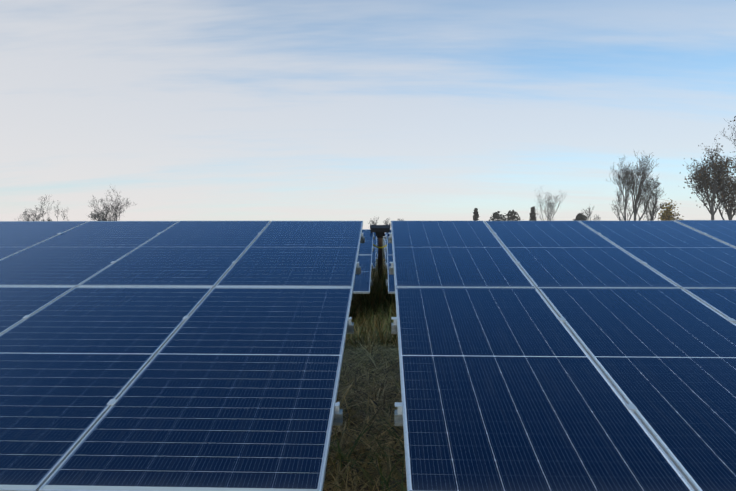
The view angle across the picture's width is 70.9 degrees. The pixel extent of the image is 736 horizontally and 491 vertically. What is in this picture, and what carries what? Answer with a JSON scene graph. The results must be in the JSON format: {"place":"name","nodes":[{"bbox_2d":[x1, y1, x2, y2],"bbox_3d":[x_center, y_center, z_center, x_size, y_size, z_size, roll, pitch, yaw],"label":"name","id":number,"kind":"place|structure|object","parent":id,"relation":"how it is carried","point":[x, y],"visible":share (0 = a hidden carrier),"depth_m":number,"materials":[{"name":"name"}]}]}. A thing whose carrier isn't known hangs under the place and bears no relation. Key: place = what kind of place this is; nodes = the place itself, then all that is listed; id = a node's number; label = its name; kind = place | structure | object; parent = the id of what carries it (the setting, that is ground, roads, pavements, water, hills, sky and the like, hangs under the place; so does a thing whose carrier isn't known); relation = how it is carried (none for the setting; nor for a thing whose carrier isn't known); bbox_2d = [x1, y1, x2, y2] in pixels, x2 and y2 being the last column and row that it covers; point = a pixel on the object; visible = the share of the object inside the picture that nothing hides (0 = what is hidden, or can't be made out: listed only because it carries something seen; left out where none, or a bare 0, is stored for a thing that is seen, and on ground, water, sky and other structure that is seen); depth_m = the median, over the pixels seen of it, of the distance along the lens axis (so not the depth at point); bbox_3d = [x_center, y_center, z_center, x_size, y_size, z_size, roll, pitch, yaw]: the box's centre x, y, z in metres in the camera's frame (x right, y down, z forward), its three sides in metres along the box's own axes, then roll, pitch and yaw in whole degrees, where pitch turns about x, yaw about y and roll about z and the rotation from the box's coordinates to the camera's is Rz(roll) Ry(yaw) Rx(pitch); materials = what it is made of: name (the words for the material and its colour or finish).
{"place":"outdoors","nodes":[
{"label":"outdoors","id":0,"kind":"place"},
{"bbox_2d":[328,238,400,490],"bbox_3d":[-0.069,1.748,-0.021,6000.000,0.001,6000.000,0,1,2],"label":"field ground","id":1,"kind":"structure","parent":0,"point":[376,269],"depth_m":6.82,"materials":[{"name":"soil"}]},
{"bbox_2d":[17,206,45,220],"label":"tree","id":2,"kind":"object","parent":1,"relation":"on","point":[28,215],"visible":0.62,"depth_m":93.15,"materials":[{"name":"grey plant"}]},
{"bbox_2d":[38,196,54,220],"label":"slender tree","id":3,"kind":"object","parent":1,"relation":"on","point":[46,209],"visible":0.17,"depth_m":92.59,"materials":[{"name":"grey plant"}]},
{"bbox_2d":[89,210,113,220],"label":"bush","id":4,"kind":"object","parent":1,"relation":"on","point":[96,212],"visible":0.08,"depth_m":86.62,"materials":[{"name":"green plant"}]},
{"bbox_2d":[88,187,135,220],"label":"bare tree","id":5,"kind":"object","parent":1,"relation":"on","point":[108,211],"visible":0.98,"depth_m":85.21,"materials":[{"name":"grey plant"}]},
{"bbox_2d":[323,258,406,490],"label":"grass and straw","id":6,"kind":"structure","parent":1,"relation":"on","point":[373,312],"depth_m":5.10,"materials":[{"name":"green plant"}]},
{"bbox_2d":[0,220,735,490],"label":"solar table row","id":7,"kind":"object","parent":1,"relation":"on","point":[208,355],"visible":1,"depth_m":2.93,"materials":[{"name":"glass"}]},
{"bbox_2d":[353,229,394,293],"bbox_3d":[0.247,0.747,10.973,26.080,2.237,4.088,0,1,2],"label":"solar table row","id":8,"kind":"object","parent":1,"relation":"on","point":[362,283],"visible":0.15,"depth_m":10.36,"materials":[{"name":"glass"}]},
{"bbox_2d":[370,225,389,284],"bbox_3d":[0.310,0.661,12.818,0.669,2.347,0.333,0,1,2],"label":"tracker drive unit","id":9,"kind":"object","parent":1,"relation":"on","point":[379,230],"visible":0.44,"depth_m":12.80,"materials":[{"name":"black metal"}]},
{"bbox_2d":[372,232,387,268],"bbox_3d":[0.450,0.630,18.009,26.080,2.238,4.088,0,1,2],"label":"solar table row","id":10,"kind":"object","parent":1,"relation":"on","point":[374,254],"visible":0.06,"depth_m":17.48,"materials":[{"name":"glass"}]},
{"bbox_2d":[376,236,385,258],"bbox_3d":[0.652,0.514,25.045,26.080,2.237,4.088,0,1,2],"label":"solar table row","id":11,"kind":"object","parent":1,"relation":"on","point":[377,250],"visible":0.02,"depth_m":24.06,"materials":[{"name":"glass"}]},
{"bbox_2d":[473,208,479,220],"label":"tree","id":12,"kind":"object","parent":1,"relation":"on","point":[476,216],"visible":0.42,"depth_m":118.94,"materials":[{"name":"green plant"}]},
{"bbox_2d":[489,211,506,220],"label":"tree","id":13,"kind":"object","parent":1,"relation":"on","point":[496,215],"visible":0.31,"depth_m":126.64,"materials":[{"name":"green plant"}]},
{"bbox_2d":[502,210,521,220],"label":"tree","id":14,"kind":"object","parent":1,"relation":"on","point":[510,217],"visible":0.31,"depth_m":129.04,"materials":[{"name":"green plant"}]},
{"bbox_2d":[529,206,536,220],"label":"tree","id":15,"kind":"object","parent":1,"relation":"on","point":[532,214],"visible":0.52,"depth_m":116.59,"materials":[{"name":"green plant"}]},
{"bbox_2d":[534,189,566,220],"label":"bare tree","id":16,"kind":"object","parent":1,"relation":"on","point":[551,207],"visible":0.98,"depth_m":99.23,"materials":[{"name":"grey plant"}]},
{"bbox_2d":[573,213,586,220],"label":"tree","id":17,"kind":"object","parent":1,"relation":"on","point":[579,217],"visible":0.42,"depth_m":110.24,"materials":[{"name":"green plant"}]},
{"bbox_2d":[582,206,600,220],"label":"tree","id":18,"kind":"object","parent":1,"relation":"on","point":[587,215],"visible":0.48,"depth_m":99.60,"materials":[{"name":"grey plant"}]},
{"bbox_2d":[606,157,644,220],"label":"tall bare tree","id":19,"kind":"object","parent":1,"relation":"on","point":[625,172],"visible":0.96,"depth_m":85.15,"materials":[{"name":"grey plant"}]},
{"bbox_2d":[625,150,660,220],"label":"tall bare tree","id":20,"kind":"object","parent":1,"relation":"on","point":[634,187],"visible":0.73,"depth_m":84.77,"materials":[{"name":"grey plant"}]},
{"bbox_2d":[631,169,667,220],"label":"tall bare tree","id":21,"kind":"object","parent":1,"relation":"on","point":[653,201],"visible":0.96,"depth_m":83.24,"materials":[{"name":"grey plant"}]},
{"bbox_2d":[658,198,683,220],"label":"yellow tree","id":22,"kind":"object","parent":1,"relation":"on","point":[667,215],"visible":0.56,"depth_m":81.95,"materials":[{"name":"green plant"}]},
{"bbox_2d":[680,135,735,219],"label":"tree","id":23,"kind":"object","parent":1,"relation":"on","point":[719,171],"visible":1,"depth_m":73.78,"materials":[{"name":"grey plant"}]},
{"bbox_2d":[696,155,735,219],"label":"tree","id":24,"kind":"object","parent":1,"relation":"on","point":[732,205],"visible":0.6,"depth_m":75.52,"materials":[{"name":"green plant"}]},
{"bbox_2d":[721,116,735,147],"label":"tall tree","id":25,"kind":"object","parent":1,"relation":"on","point":[732,133],"visible":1,"depth_m":74.62,"materials":[{"name":"grey plant"}]},
{"bbox_2d":[0,0,735,228],"label":"sky","id":26,"kind":"structure","parent":0,"point":[192,110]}
]}

